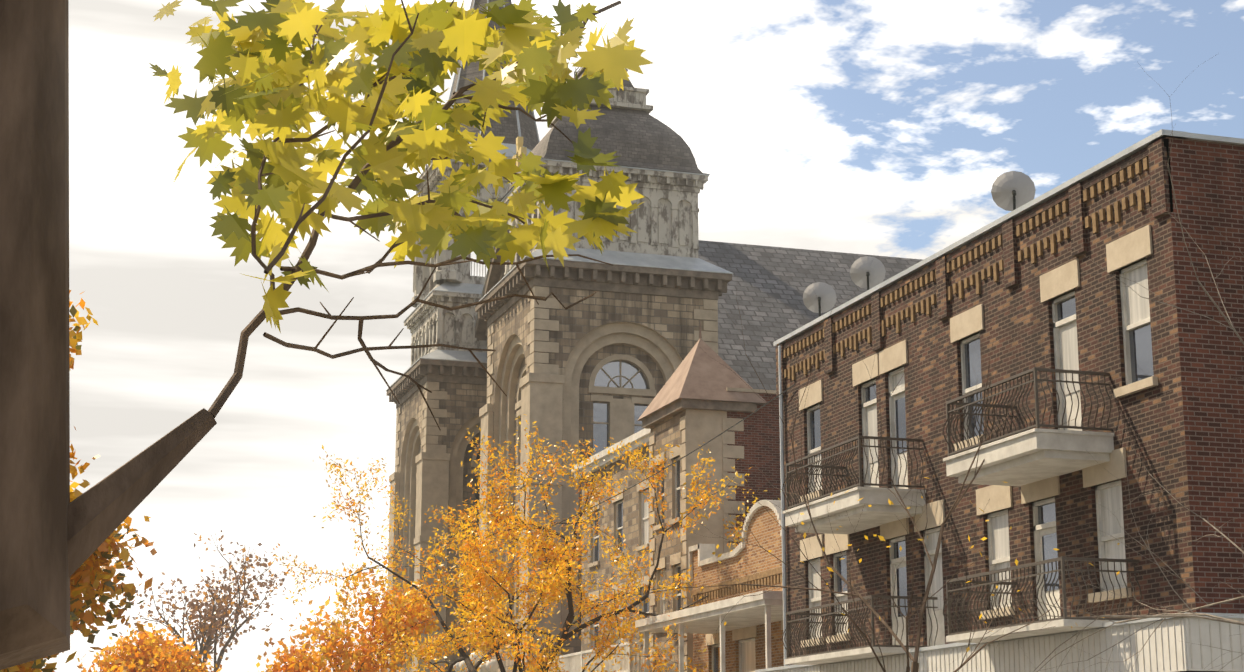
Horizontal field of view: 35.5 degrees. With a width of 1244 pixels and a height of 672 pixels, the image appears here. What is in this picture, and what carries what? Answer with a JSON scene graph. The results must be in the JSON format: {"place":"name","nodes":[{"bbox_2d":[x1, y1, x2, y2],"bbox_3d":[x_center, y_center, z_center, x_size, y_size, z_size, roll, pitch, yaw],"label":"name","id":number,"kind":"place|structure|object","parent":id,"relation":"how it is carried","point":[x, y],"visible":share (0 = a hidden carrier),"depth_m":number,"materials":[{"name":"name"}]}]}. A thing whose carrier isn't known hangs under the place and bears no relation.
{"place":"outdoors","nodes":[
{"label":"outdoors","id":0,"kind":"place"},
{"bbox_2d":[385,0,539,671],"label":"church tower","id":1,"kind":"structure","parent":0,"point":[430,456],"depth_m":99.21,"materials":[{"name":"beige stone"}]},
{"bbox_2d":[474,67,732,671],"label":"church tower","id":2,"kind":"structure","parent":0,"point":[602,363],"depth_m":80.01,"materials":[{"name":"beige stone"}]},
{"bbox_2d":[40,0,1243,671],"label":"sky","id":3,"kind":"structure","parent":0,"point":[888,128],"materials":[{"name":"white"}]},
{"bbox_2d":[474,136,921,403],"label":"church nave","id":4,"kind":"structure","parent":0,"point":[768,285],"depth_m":94.33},
{"bbox_2d":[635,500,783,671],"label":"mission building","id":5,"kind":"structure","parent":0,"point":[748,635],"depth_m":48.96,"materials":[{"name":"beige brick"}]},
{"bbox_3d":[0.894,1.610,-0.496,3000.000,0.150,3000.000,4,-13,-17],"label":"street ground","id":6,"kind":"structure","parent":0,"visible":0},
{"bbox_2d":[0,290,156,671],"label":"autumn tree","id":7,"kind":"object","parent":6,"relation":"on","point":[88,576],"visible":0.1,"depth_m":30.26,"materials":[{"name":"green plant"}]},
{"bbox_2d":[77,623,221,671],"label":"tree","id":8,"kind":"object","parent":6,"relation":"on","point":[150,654],"visible":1,"depth_m":75.33,"materials":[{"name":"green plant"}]},
{"bbox_2d":[119,530,298,671],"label":"tree","id":9,"kind":"object","parent":6,"relation":"on","point":[207,630],"visible":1,"depth_m":141.80,"materials":[{"name":"brown plant"}]},
{"bbox_2d":[0,0,652,669],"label":"maple tree","id":10,"kind":"object","parent":6,"relation":"on","point":[52,538],"visible":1,"depth_m":5.11,"materials":[{"name":"yellow plant"}]},
{"bbox_2d":[256,559,444,671],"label":"tree","id":11,"kind":"object","parent":6,"relation":"on","point":[361,657],"visible":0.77,"depth_m":69.44,"materials":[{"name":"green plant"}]},
{"bbox_2d":[454,652,498,671],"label":"street lamp globes","id":12,"kind":"object","parent":6,"relation":"on","point":[484,667],"visible":0.5,"depth_m":64.07,"materials":[{"name":"grey glass"}]},
{"bbox_2d":[272,414,779,671],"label":"autumn tree","id":13,"kind":"object","parent":6,"relation":"on","point":[559,567],"visible":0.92,"depth_m":52.17,"materials":[{"name":"orange plant"}]},
{"bbox_2d":[548,322,780,671],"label":"building","id":14,"kind":"structure","parent":6,"relation":"on","point":[701,397],"depth_m":56.40,"materials":[{"name":"beige stone"}]},
{"bbox_2d":[535,291,1119,671],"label":"bare tree","id":15,"kind":"object","parent":6,"relation":"on","point":[915,665],"visible":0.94,"depth_m":29.99,"materials":[{"name":"brown plant"}]},
{"bbox_2d":[755,129,1243,671],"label":"brick apartment","id":16,"kind":"structure","parent":6,"relation":"on","point":[1103,357],"depth_m":31.04,"materials":[{"name":"brown brick"}]},
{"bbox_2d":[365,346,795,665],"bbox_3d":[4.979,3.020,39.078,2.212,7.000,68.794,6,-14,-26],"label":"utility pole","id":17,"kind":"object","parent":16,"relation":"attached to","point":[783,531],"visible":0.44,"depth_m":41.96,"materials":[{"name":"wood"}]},
{"bbox_2d":[803,282,836,316],"bbox_3d":[4.275,-0.348,41.963,0.497,1.639,0.585,12,-17,-43],"label":"satellite dish","id":18,"kind":"object","parent":16,"relation":"on","point":[818,297],"visible":0.96,"depth_m":41.97,"materials":[{"name":"grey metal"}]},
{"bbox_2d":[850,256,885,289],"bbox_3d":[5.051,-0.825,39.849,0.497,1.639,0.585,12,-17,-43],"label":"satellite dish","id":19,"kind":"object","parent":16,"relation":"on","point":[867,272],"visible":0.98,"depth_m":39.85,"materials":[{"name":"grey metal"}]},
{"bbox_2d":[991,171,1035,210],"bbox_3d":[6.924,-2.088,34.297,0.643,1.662,0.503,-12,-17,43],"label":"satellite dish","id":20,"kind":"object","parent":16,"relation":"on","point":[1012,190],"visible":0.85,"depth_m":34.29,"materials":[{"name":"grey metal"}]},
{"bbox_2d":[921,53,1243,671],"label":"bare tree","id":21,"kind":"object","parent":6,"relation":"on","point":[1184,614],"visible":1,"depth_m":23.79,"materials":[{"name":"grey plant"}]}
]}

